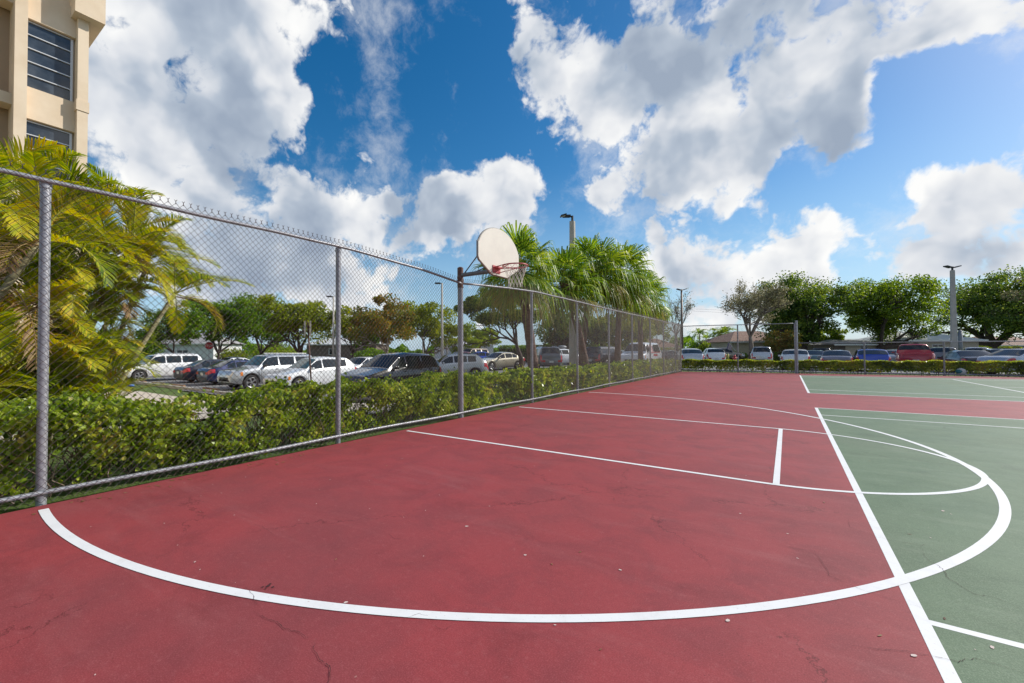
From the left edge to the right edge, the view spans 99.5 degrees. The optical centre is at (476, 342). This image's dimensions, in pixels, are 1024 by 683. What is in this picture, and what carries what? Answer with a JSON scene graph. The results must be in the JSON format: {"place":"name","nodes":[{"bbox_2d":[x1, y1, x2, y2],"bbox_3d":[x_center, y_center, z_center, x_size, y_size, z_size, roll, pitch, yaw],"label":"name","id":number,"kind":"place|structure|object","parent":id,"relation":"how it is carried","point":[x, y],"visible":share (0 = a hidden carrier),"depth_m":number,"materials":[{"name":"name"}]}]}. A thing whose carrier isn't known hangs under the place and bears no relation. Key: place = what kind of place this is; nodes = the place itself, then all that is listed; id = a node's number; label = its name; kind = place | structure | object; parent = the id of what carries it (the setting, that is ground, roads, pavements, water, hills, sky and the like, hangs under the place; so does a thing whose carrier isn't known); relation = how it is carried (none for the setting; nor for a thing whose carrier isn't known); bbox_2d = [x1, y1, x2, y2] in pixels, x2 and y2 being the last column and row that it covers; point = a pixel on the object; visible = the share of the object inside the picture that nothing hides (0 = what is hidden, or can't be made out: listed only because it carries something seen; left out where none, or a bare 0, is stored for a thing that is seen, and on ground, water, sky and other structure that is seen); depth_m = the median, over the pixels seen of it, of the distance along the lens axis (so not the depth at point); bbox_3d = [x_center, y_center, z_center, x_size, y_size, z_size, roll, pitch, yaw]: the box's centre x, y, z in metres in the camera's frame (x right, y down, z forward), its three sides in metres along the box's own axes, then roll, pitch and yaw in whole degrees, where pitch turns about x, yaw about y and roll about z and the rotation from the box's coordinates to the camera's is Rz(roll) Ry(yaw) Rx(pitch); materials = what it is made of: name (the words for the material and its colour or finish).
{"place":"outdoors","nodes":[
{"label":"outdoors","id":0,"kind":"place"},
{"bbox_2d":[0,0,105,331],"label":"apartment building","id":1,"kind":"structure","parent":0,"point":[45,45],"depth_m":13.25,"materials":[{"name":"beige paint"}]},
{"bbox_2d":[26,120,71,179],"bbox_3d":[-13.167,-5.616,13.274,0.078,2.040,1.055,-1,-1,36],"label":"window","id":2,"kind":"structure","parent":1,"relation":"in","point":[33,129],"depth_m":13.32,"materials":[{"name":"grey glass"}]},
{"bbox_2d":[27,20,72,101],"bbox_3d":[-13.178,-8.625,13.329,0.078,2.040,1.055,-1,-1,36],"label":"window","id":3,"kind":"structure","parent":1,"relation":"in","point":[50,53],"depth_m":13.33,"materials":[{"name":"glass"}]},
{"bbox_2d":[153,333,243,359],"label":"house","id":4,"kind":"structure","parent":0,"point":[199,349],"depth_m":73.99,"materials":[{"name":"white"}]},
{"bbox_2d":[305,337,385,359],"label":"house","id":5,"kind":"structure","parent":0,"point":[325,351],"depth_m":77.99,"materials":[{"name":"grey"}]},
{"bbox_2d":[433,337,496,357],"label":"house","id":6,"kind":"structure","parent":0,"point":[444,351],"depth_m":84.98,"materials":[{"name":"white"}]},
{"bbox_2d":[0,353,1022,513],"bbox_3d":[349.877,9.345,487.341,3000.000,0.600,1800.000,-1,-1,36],"label":"ground","id":7,"kind":"structure","parent":0,"point":[84,490],"depth_m":5.77,"materials":[{"name":"green plant"}]},
{"bbox_2d":[0,135,163,446],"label":"areca palm","id":8,"kind":"object","parent":7,"relation":"on","point":[30,158],"visible":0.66,"depth_m":6.08,"materials":[{"name":"plant"}]},
{"bbox_2d":[0,145,201,454],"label":"areca palm","id":9,"kind":"object","parent":7,"relation":"on","point":[96,303],"visible":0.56,"depth_m":7.43,"materials":[{"name":"plant"}]},
{"bbox_2d":[122,329,167,361],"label":"broadleaf tree","id":10,"kind":"object","parent":7,"relation":"on","point":[149,348],"visible":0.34,"depth_m":47.45,"materials":[{"name":"green plant"}]},
{"bbox_2d":[79,213,254,433],"bbox_3d":[-6.811,-0.467,9.168,3.995,4.478,3.148,-1,-1,36],"label":"areca palm","id":11,"kind":"object","parent":7,"relation":"on","point":[178,278],"visible":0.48,"depth_m":8.96,"materials":[{"name":"plant"}]},
{"bbox_2d":[135,309,200,352],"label":"broadleaf tree","id":12,"kind":"object","parent":7,"relation":"on","point":[159,328],"visible":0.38,"depth_m":48.76,"materials":[{"name":"green plant"}]},
{"bbox_2d":[0,391,394,440],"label":"footpath","id":13,"kind":"structure","parent":7,"relation":"on","point":[146,395],"depth_m":17.48,"materials":[{"name":"concrete"}]},
{"bbox_2d":[164,298,264,358],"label":"broadleaf tree","id":14,"kind":"object","parent":7,"relation":"on","point":[248,322],"visible":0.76,"depth_m":41.12,"materials":[{"name":"green plant"}]},
{"bbox_2d":[215,347,249,358],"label":"shrub","id":15,"kind":"object","parent":7,"relation":"on","point":[223,354],"visible":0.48,"depth_m":55.39,"materials":[{"name":"green plant"}]},
{"bbox_2d":[115,380,373,401],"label":"kerb","id":16,"kind":"structure","parent":7,"relation":"on","point":[188,388],"depth_m":22.26,"materials":[{"name":"concrete"}]},
{"bbox_2d":[220,292,290,354],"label":"broadleaf tree","id":17,"kind":"object","parent":7,"relation":"on","point":[251,334],"visible":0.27,"depth_m":45.31,"materials":[{"name":"green plant"}]},
{"bbox_2d":[250,342,308,355],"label":"shrub","id":18,"kind":"object","parent":7,"relation":"on","point":[286,350],"visible":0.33,"depth_m":54.93,"materials":[{"name":"green plant"}]},
{"bbox_2d":[248,293,334,352],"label":"broadleaf tree","id":19,"kind":"object","parent":7,"relation":"on","point":[270,298],"visible":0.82,"depth_m":40.27,"materials":[{"name":"green plant"}]},
{"bbox_2d":[304,321,311,379],"bbox_3d":[-6.032,0.737,15.377,0.341,3.024,0.322,0,-1,-5],"label":"parking sign","id":20,"kind":"object","parent":7,"relation":"on","point":[309,328],"visible":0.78,"depth_m":15.47,"materials":[{"name":"metal"}]},
{"bbox_2d":[0,358,678,503],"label":"hedge","id":21,"kind":"object","parent":7,"relation":"on","point":[158,443],"visible":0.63,"depth_m":5.29,"materials":[{"name":"green plant"}]},
{"bbox_2d":[0,160,681,510],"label":"chain link fence","id":22,"kind":"object","parent":7,"relation":"on","point":[41,492],"visible":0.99,"depth_m":5.46,"materials":[{"name":"metal"}]},
{"bbox_2d":[323,305,375,357],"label":"broadleaf tree","id":23,"kind":"object","parent":7,"relation":"on","point":[348,323],"visible":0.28,"depth_m":42.43,"materials":[{"name":"green plant"}]},
{"bbox_2d":[347,325,379,349],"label":"broadleaf tree","id":24,"kind":"object","parent":7,"relation":"on","point":[368,343],"visible":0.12,"depth_m":59.61,"materials":[{"name":"green plant"}]},
{"bbox_2d":[350,347,388,356],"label":"shrub","id":25,"kind":"object","parent":7,"relation":"on","point":[369,353],"visible":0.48,"depth_m":54.81,"materials":[{"name":"green plant"}]},
{"bbox_2d":[343,293,416,352],"bbox_3d":[-8.731,-1.092,37.994,6.980,7.229,6.375,-1,-1,36],"label":"broadleaf tree","id":26,"kind":"object","parent":7,"relation":"on","point":[392,309],"visible":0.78,"depth_m":37.75,"materials":[{"name":"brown plant"}]},
{"bbox_2d":[395,300,464,355],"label":"broadleaf tree","id":27,"kind":"object","parent":7,"relation":"on","point":[425,321],"visible":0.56,"depth_m":43.70,"materials":[{"name":"green plant"}]},
{"bbox_2d":[443,321,482,353],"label":"broadleaf tree","id":28,"kind":"object","parent":7,"relation":"on","point":[475,339],"visible":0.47,"depth_m":54.47,"materials":[{"name":"green plant"}]},
{"bbox_2d":[470,327,501,346],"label":"broadleaf tree","id":29,"kind":"object","parent":7,"relation":"on","point":[476,334],"visible":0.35,"depth_m":59.17,"materials":[{"name":"green plant"}]},
{"bbox_2d":[457,228,528,417],"bbox_3d":[0.328,-0.229,8.393,1.314,4.031,1.207,0,-1,-9],"label":"basketball hoop","id":30,"kind":"object","parent":7,"relation":"on","point":[497,254],"visible":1,"depth_m":8.52,"materials":[{"name":"metal"}]},
{"bbox_2d":[453,287,542,366],"bbox_3d":[1.462,-0.778,29.808,6.358,6.139,6.365,-1,-1,36],"label":"broadleaf tree","id":31,"kind":"object","parent":7,"relation":"on","point":[491,322],"visible":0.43,"depth_m":29.15,"materials":[{"name":"green plant"}]},
{"bbox_2d":[0,372,1023,682],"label":"court surface","id":32,"kind":"object","parent":7,"relation":"on","point":[606,536],"visible":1,"depth_m":2.80,"materials":[{"name":"red paint"}]},
{"bbox_2d":[32,381,945,649],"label":"fallen leaves","id":33,"kind":"object","parent":32,"relation":"on","point":[386,465],"visible":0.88,"depth_m":4.31,"materials":[{"name":"brown plant"}]},
{"bbox_2d":[38,392,1010,621],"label":"basketball court lines","id":34,"kind":"object","parent":32,"relation":"on","point":[993,535],"visible":1,"depth_m":2.44,"materials":[{"name":"white paint"}]},
{"bbox_2d":[244,522,1017,682],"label":"court cracks","id":35,"kind":"object","parent":32,"relation":"on","point":[447,627],"visible":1,"depth_m":2.08,"materials":[{"name":"black"}]},
{"bbox_2d":[799,375,1023,682],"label":"tennis court lines","id":36,"kind":"object","parent":32,"relation":"on","point":[947,671],"visible":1,"depth_m":2.30,"materials":[{"name":"white paint"}]},
{"bbox_2d":[801,375,1023,400],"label":"court green area","id":37,"kind":"object","parent":32,"relation":"on","point":[912,386],"visible":1,"depth_m":15.14,"materials":[{"name":"paint"}]},
{"bbox_2d":[818,408,1023,682],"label":"court green area","id":38,"kind":"object","parent":32,"relation":"on","point":[962,521],"visible":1,"depth_m":3.52,"materials":[{"name":"paint"}]},
{"bbox_2d":[467,220,570,368],"bbox_3d":[1.507,-1.274,15.480,3.395,6.027,3.581,-1,-1,36],"label":"fan palm","id":39,"kind":"object","parent":7,"relation":"on","point":[525,245],"visible":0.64,"depth_m":14.98,"materials":[{"name":"green plant"}]},
{"bbox_2d":[498,344,578,361],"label":"hedge","id":40,"kind":"object","parent":7,"relation":"on","point":[521,347],"visible":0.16,"depth_m":56.81,"materials":[{"name":"green plant"}]},
{"bbox_2d":[533,312,568,348],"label":"broadleaf tree","id":41,"kind":"object","parent":7,"relation":"on","point":[561,337],"visible":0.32,"depth_m":53.21,"materials":[{"name":"green plant"}]},
{"bbox_2d":[108,335,1011,355],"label":"distant trees","id":42,"kind":"object","parent":7,"relation":"on","point":[251,346],"visible":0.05,"depth_m":128.11,"materials":[{"name":"green plant"}]},
{"bbox_2d":[516,243,610,366],"bbox_3d":[3.879,-1.348,19.473,4.303,6.320,3.953,-1,-1,36],"label":"fan palm","id":43,"kind":"object","parent":7,"relation":"on","point":[566,261],"visible":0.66,"depth_m":18.82,"materials":[{"name":"green plant"}]},
{"bbox_2d":[117,358,1018,397],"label":"parking lot","id":44,"kind":"structure","parent":7,"relation":"on","point":[199,385],"depth_m":28.09,"materials":[{"name":"grey asphalt"}]},
{"bbox_2d":[116,353,201,380],"bbox_3d":[-21.552,1.624,29.537,2.180,1.852,4.880,-1,-1,36],"label":"parked car","id":45,"kind":"object","parent":44,"relation":"on","point":[174,362],"visible":0.32,"depth_m":28.97,"materials":[{"name":"white paint"}]},
{"bbox_2d":[173,359,222,382],"bbox_3d":[-17.062,1.788,28.500,2.094,1.450,4.680,-1,-1,36],"label":"parked car","id":46,"kind":"object","parent":44,"relation":"on","point":[200,364],"visible":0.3,"depth_m":26.75,"materials":[{"name":"black paint"}]},
{"bbox_2d":[196,359,248,383],"bbox_3d":[-14.485,1.746,26.774,2.094,1.450,4.680,-1,-1,36],"label":"parked car","id":47,"kind":"object","parent":44,"relation":"on","point":[212,372],"visible":0.28,"depth_m":25.07,"materials":[{"name":"blue paint"}]},
{"bbox_2d":[217,353,311,388],"bbox_3d":[-11.214,1.477,23.535,2.180,1.852,4.880,-1,-1,36],"label":"parked car","id":48,"kind":"object","parent":44,"relation":"on","point":[230,376],"visible":0.45,"depth_m":22.28,"materials":[{"name":"grey paint"}]},
{"bbox_2d":[263,356,356,385],"bbox_3d":[-8.279,1.526,21.902,2.116,1.672,4.480,-1,-1,36],"label":"parked car","id":49,"kind":"object","parent":44,"relation":"on","point":[294,371],"visible":0.42,"depth_m":21.18,"materials":[{"name":"white paint"}]},
{"bbox_2d":[326,296,333,356],"bbox_3d":[-12.863,-0.724,38.019,0.674,6.808,0.400,0,-1,0],"label":"lamp post","id":50,"kind":"object","parent":44,"relation":"on","point":[333,328],"visible":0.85,"depth_m":37.95,"materials":[{"name":"grey metal"}]},
{"bbox_2d":[350,357,372,367],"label":"parked car","id":51,"kind":"object","parent":44,"relation":"on","point":[356,360],"visible":0.07,"depth_m":29.42,"materials":[{"name":"white paint"}]},
{"bbox_2d":[341,352,441,395],"bbox_3d":[-3.373,1.215,17.253,2.116,1.672,4.480,-1,-1,36],"label":"parked car","id":52,"kind":"object","parent":44,"relation":"on","point":[369,367],"visible":0.32,"depth_m":16.65,"materials":[{"name":"black paint"}]},
{"bbox_2d":[435,282,442,356],"bbox_3d":[-3.131,-1.267,36.028,0.686,7.511,0.400,0,-1,0],"label":"lamp post","id":53,"kind":"object","parent":44,"relation":"on","point":[441,316],"visible":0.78,"depth_m":35.95,"materials":[{"name":"grey metal"}]},
{"bbox_2d":[437,353,488,373],"bbox_3d":[-1.604,1.483,26.977,4.480,1.638,2.116,0,-1,-16],"label":"parked car","id":54,"kind":"object","parent":44,"relation":"on","point":[477,360],"visible":0.27,"depth_m":26.42,"materials":[{"name":"grey paint"}]},
{"bbox_2d":[464,348,488,352],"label":"parked car","id":55,"kind":"object","parent":44,"relation":"on","point":[474,350],"visible":0.16,"depth_m":51.61,"materials":[{"name":"beige paint"}]},
{"bbox_2d":[482,352,525,369],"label":"parked car","id":56,"kind":"object","parent":44,"relation":"on","point":[498,362],"visible":0.52,"depth_m":34.81,"materials":[{"name":"beige paint"}]},
{"bbox_2d":[536,346,561,367],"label":"parked car","id":57,"kind":"object","parent":44,"relation":"on","point":[549,357],"visible":0.44,"depth_m":32.66,"materials":[{"name":"grey paint"}]},
{"bbox_2d":[560,213,575,365],"bbox_3d":[5.740,-2.942,26.973,1.145,10.157,0.663,0,-1,-9],"label":"lamp post","id":58,"kind":"object","parent":44,"relation":"on","point":[572,234],"visible":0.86,"depth_m":26.93,"materials":[{"name":"metal"}]},
{"bbox_2d":[558,345,578,362],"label":"parked car","id":59,"kind":"object","parent":44,"relation":"on","point":[565,350],"visible":0.08,"depth_m":43.12,"materials":[{"name":"white paint"}]},
{"bbox_2d":[586,347,614,363],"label":"parked car","id":60,"kind":"object","parent":44,"relation":"on","point":[604,354],"visible":0.26,"depth_m":35.32,"materials":[{"name":"black paint"}]},
{"bbox_2d":[621,342,661,361],"bbox_3d":[13.795,1.028,36.187,2.275,2.123,5.630,-1,-1,38],"label":"van","id":61,"kind":"object","parent":44,"relation":"on","point":[645,349],"visible":0.19,"depth_m":34.94,"materials":[{"name":"white paint"}]},
{"bbox_2d":[676,288,686,348],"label":"lamp post","id":62,"kind":"object","parent":44,"relation":"on","point":[681,316],"visible":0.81,"depth_m":54.96,"materials":[{"name":"grey metal"}]},
{"bbox_2d":[674,348,703,367],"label":"parked car","id":63,"kind":"object","parent":44,"relation":"on","point":[692,352],"visible":0.27,"depth_m":35.11,"materials":[{"name":"grey paint"}]},
{"bbox_2d":[703,348,725,363],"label":"parked car","id":64,"kind":"object","parent":44,"relation":"on","point":[719,351],"visible":0.44,"depth_m":43.10,"materials":[{"name":"white paint"}]},
{"bbox_2d":[749,347,774,359],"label":"parked car","id":65,"kind":"object","parent":44,"relation":"on","point":[764,352],"visible":0.52,"depth_m":42.05,"materials":[{"name":"grey paint"}]},
{"bbox_2d":[778,349,811,369],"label":"parked car","id":66,"kind":"object","parent":44,"relation":"on","point":[790,352],"visible":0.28,"depth_m":31.07,"materials":[{"name":"white paint"}]},
{"bbox_2d":[807,350,822,364],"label":"parked car","id":67,"kind":"object","parent":44,"relation":"on","point":[816,354],"visible":0.06,"depth_m":34.67,"materials":[{"name":"teal paint"}]},
{"bbox_2d":[817,350,853,370],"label":"parked car","id":68,"kind":"object","parent":44,"relation":"on","point":[833,355],"visible":0.33,"depth_m":29.62,"materials":[{"name":"grey paint"}]},
{"bbox_2d":[853,349,890,370],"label":"parked car","id":69,"kind":"object","parent":44,"relation":"on","point":[874,357],"visible":0.25,"depth_m":28.55,"materials":[{"name":"blue paint"}]},
{"bbox_2d":[892,344,935,369],"bbox_3d":[32.273,1.011,31.962,2.256,1.880,5.694,-1,-1,43],"label":"pickup truck","id":70,"kind":"object","parent":44,"relation":"on","point":[897,356],"visible":0.46,"depth_m":30.96,"materials":[{"name":"red paint"}]},
{"bbox_2d":[930,347,955,358],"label":"parked car","id":71,"kind":"object","parent":44,"relation":"on","point":[936,352],"visible":0.03,"depth_m":34.73,"materials":[{"name":"grey paint"}]},
{"bbox_2d":[943,265,961,349],"bbox_3d":[44.157,-2.460,40.051,1.296,9.437,0.587,0,-1,0],"label":"lamp post","id":72,"kind":"object","parent":44,"relation":"on","point":[953,324],"visible":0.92,"depth_m":39.94,"materials":[{"name":"metal"}]},
{"bbox_2d":[934,350,996,373],"bbox_3d":[31.012,1.163,27.482,2.094,1.421,4.680,-1,-1,29],"label":"parked car","id":73,"kind":"object","parent":44,"relation":"on","point":[957,356],"visible":0.23,"depth_m":26.57,"materials":[{"name":"black paint"}]},
{"bbox_2d":[976,348,1023,374],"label":"parked car","id":74,"kind":"object","parent":44,"relation":"on","point":[1000,358],"visible":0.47,"depth_m":24.29,"materials":[{"name":"grey paint"}]},
{"bbox_2d":[555,233,639,365],"bbox_3d":[5.817,-1.795,21.384,4.390,7.307,4.215,-1,-1,36],"label":"fan palm","id":75,"kind":"object","parent":7,"relation":"on","point":[593,249],"visible":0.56,"depth_m":20.67,"materials":[{"name":"green plant"}]},
{"bbox_2d":[579,313,615,346],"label":"broadleaf tree","id":76,"kind":"object","parent":7,"relation":"on","point":[597,331],"visible":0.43,"depth_m":48.74,"materials":[{"name":"green plant"}]},
{"bbox_2d":[590,240,663,362],"bbox_3d":[7.699,-1.796,23.154,4.394,7.277,4.346,-1,-1,36],"label":"fan palm","id":77,"kind":"object","parent":7,"relation":"on","point":[637,295],"visible":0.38,"depth_m":22.06,"materials":[{"name":"green plant"}]},
{"bbox_2d":[601,319,656,348],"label":"broadleaf tree","id":78,"kind":"object","parent":7,"relation":"on","point":[628,338],"visible":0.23,"depth_m":47.03,"materials":[{"name":"green plant"}]},
{"bbox_2d":[611,271,674,359],"bbox_3d":[10.248,-1.375,27.564,4.433,6.573,4.682,-1,-1,36],"label":"fan palm","id":79,"kind":"object","parent":7,"relation":"on","point":[658,308],"visible":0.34,"depth_m":26.66,"materials":[{"name":"green plant"}]},
{"bbox_2d":[648,309,671,342],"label":"broadleaf tree","id":80,"kind":"object","parent":7,"relation":"on","point":[666,318],"visible":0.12,"depth_m":54.15,"materials":[{"name":"green plant"}]},
{"bbox_2d":[665,291,702,351],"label":"bare tree","id":81,"kind":"object","parent":7,"relation":"on","point":[684,311],"visible":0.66,"depth_m":61.78,"materials":[{"name":"grey plant"}]},
{"bbox_2d":[687,340,702,348],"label":"shrub","id":82,"kind":"object","parent":7,"relation":"on","point":[695,346],"visible":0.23,"depth_m":74.69,"materials":[{"name":"green plant"}]},
{"bbox_2d":[688,328,709,343],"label":"coconut palm","id":83,"kind":"object","parent":7,"relation":"on","point":[700,332],"visible":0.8,"depth_m":94.75,"materials":[{"name":"green plant"}]},
{"bbox_2d":[696,341,712,352],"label":"shrub","id":84,"kind":"object","parent":7,"relation":"on","point":[702,346],"visible":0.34,"depth_m":69.59,"materials":[{"name":"green plant"}]},
{"bbox_2d":[708,326,731,337],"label":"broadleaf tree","id":85,"kind":"object","parent":7,"relation":"on","point":[718,332],"visible":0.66,"depth_m":74.79,"materials":[{"name":"green plant"}]},
{"bbox_2d":[720,348,745,359],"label":"parked car","id":86,"kind":"object","parent":7,"relation":"on","point":[732,352],"visible":0.27,"depth_m":60.74,"materials":[{"name":"beige paint"}]},
{"bbox_2d":[682,320,797,372],"bbox_3d":[15.458,0.409,25.672,5.910,3.280,0.123,-1,-1,26],"label":"chain link fence","id":87,"kind":"object","parent":7,"relation":"on","point":[795,338],"visible":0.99,"depth_m":25.32,"materials":[{"name":"metal"}]},
{"bbox_2d":[698,331,791,354],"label":"house","id":88,"kind":"structure","parent":7,"relation":"on","point":[731,339],"depth_m":67.39,"materials":[{"name":"white"}]},
{"bbox_2d":[719,278,797,358],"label":"bare tree","id":89,"kind":"object","parent":7,"relation":"on","point":[749,302],"visible":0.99,"depth_m":44.71,"materials":[{"name":"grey plant"}]},
{"bbox_2d":[762,330,804,357],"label":"broadleaf tree","id":90,"kind":"object","parent":7,"relation":"on","point":[779,346],"visible":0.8,"depth_m":55.66,"materials":[{"name":"green plant"}]},
{"bbox_2d":[754,268,866,349],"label":"broadleaf tree","id":91,"kind":"object","parent":7,"relation":"on","point":[808,308],"visible":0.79,"depth_m":59.50,"materials":[{"name":"green plant"}]},
{"bbox_2d":[819,329,847,340],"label":"broadleaf tree","id":92,"kind":"object","parent":7,"relation":"on","point":[839,336],"visible":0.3,"depth_m":64.87,"materials":[{"name":"green plant"}]},
{"bbox_2d":[807,339,884,355],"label":"house","id":93,"kind":"structure","parent":7,"relation":"on","point":[849,346],"depth_m":60.20,"materials":[{"name":"white"}]},
{"bbox_2d":[676,359,1023,376],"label":"hedge","id":94,"kind":"object","parent":7,"relation":"on","point":[850,363],"visible":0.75,"depth_m":23.48,"materials":[{"name":"green plant"}]},
{"bbox_2d":[827,273,960,349],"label":"broadleaf tree","id":95,"kind":"object","parent":7,"relation":"on","point":[880,319],"visible":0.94,"depth_m":58.00,"materials":[{"name":"green plant"}]},
{"bbox_2d":[798,340,1023,376],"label":"chain link fence","id":96,"kind":"object","parent":7,"relation":"on","point":[909,373],"visible":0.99,"depth_m":22.07,"materials":[{"name":"metal"}]},
{"bbox_2d":[855,331,988,348],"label":"house","id":97,"kind":"structure","parent":7,"relation":"on","point":[942,337],"depth_m":58.01,"materials":[{"name":"white"}]},
{"bbox_2d":[958,330,962,349],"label":"pole","id":98,"kind":"object","parent":7,"relation":"on","point":[960,335],"visible":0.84,"depth_m":45.90,"materials":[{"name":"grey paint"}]},
{"bbox_2d":[910,264,1023,347],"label":"broadleaf tree","id":99,"kind":"object","parent":7,"relation":"on","point":[977,301],"visible":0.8,"depth_m":61.40,"materials":[{"name":"green plant"}]},
{"bbox_2d":[982,278,1023,347],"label":"broadleaf tree","id":100,"kind":"object","parent":7,"relation":"on","point":[1013,295],"visible":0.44,"depth_m":58.31,"materials":[{"name":"green plant"}]},
{"bbox_2d":[85,0,1023,350],"label":"sky","id":101,"kind":"structure","parent":0,"point":[750,141],"materials":[{"name":"blue"}]},
{"bbox_2d":[971,337,1023,348],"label":"house","id":102,"kind":"structure","parent":0,"point":[1012,343],"depth_m":76.97,"materials":[{"name":"ceramic"}]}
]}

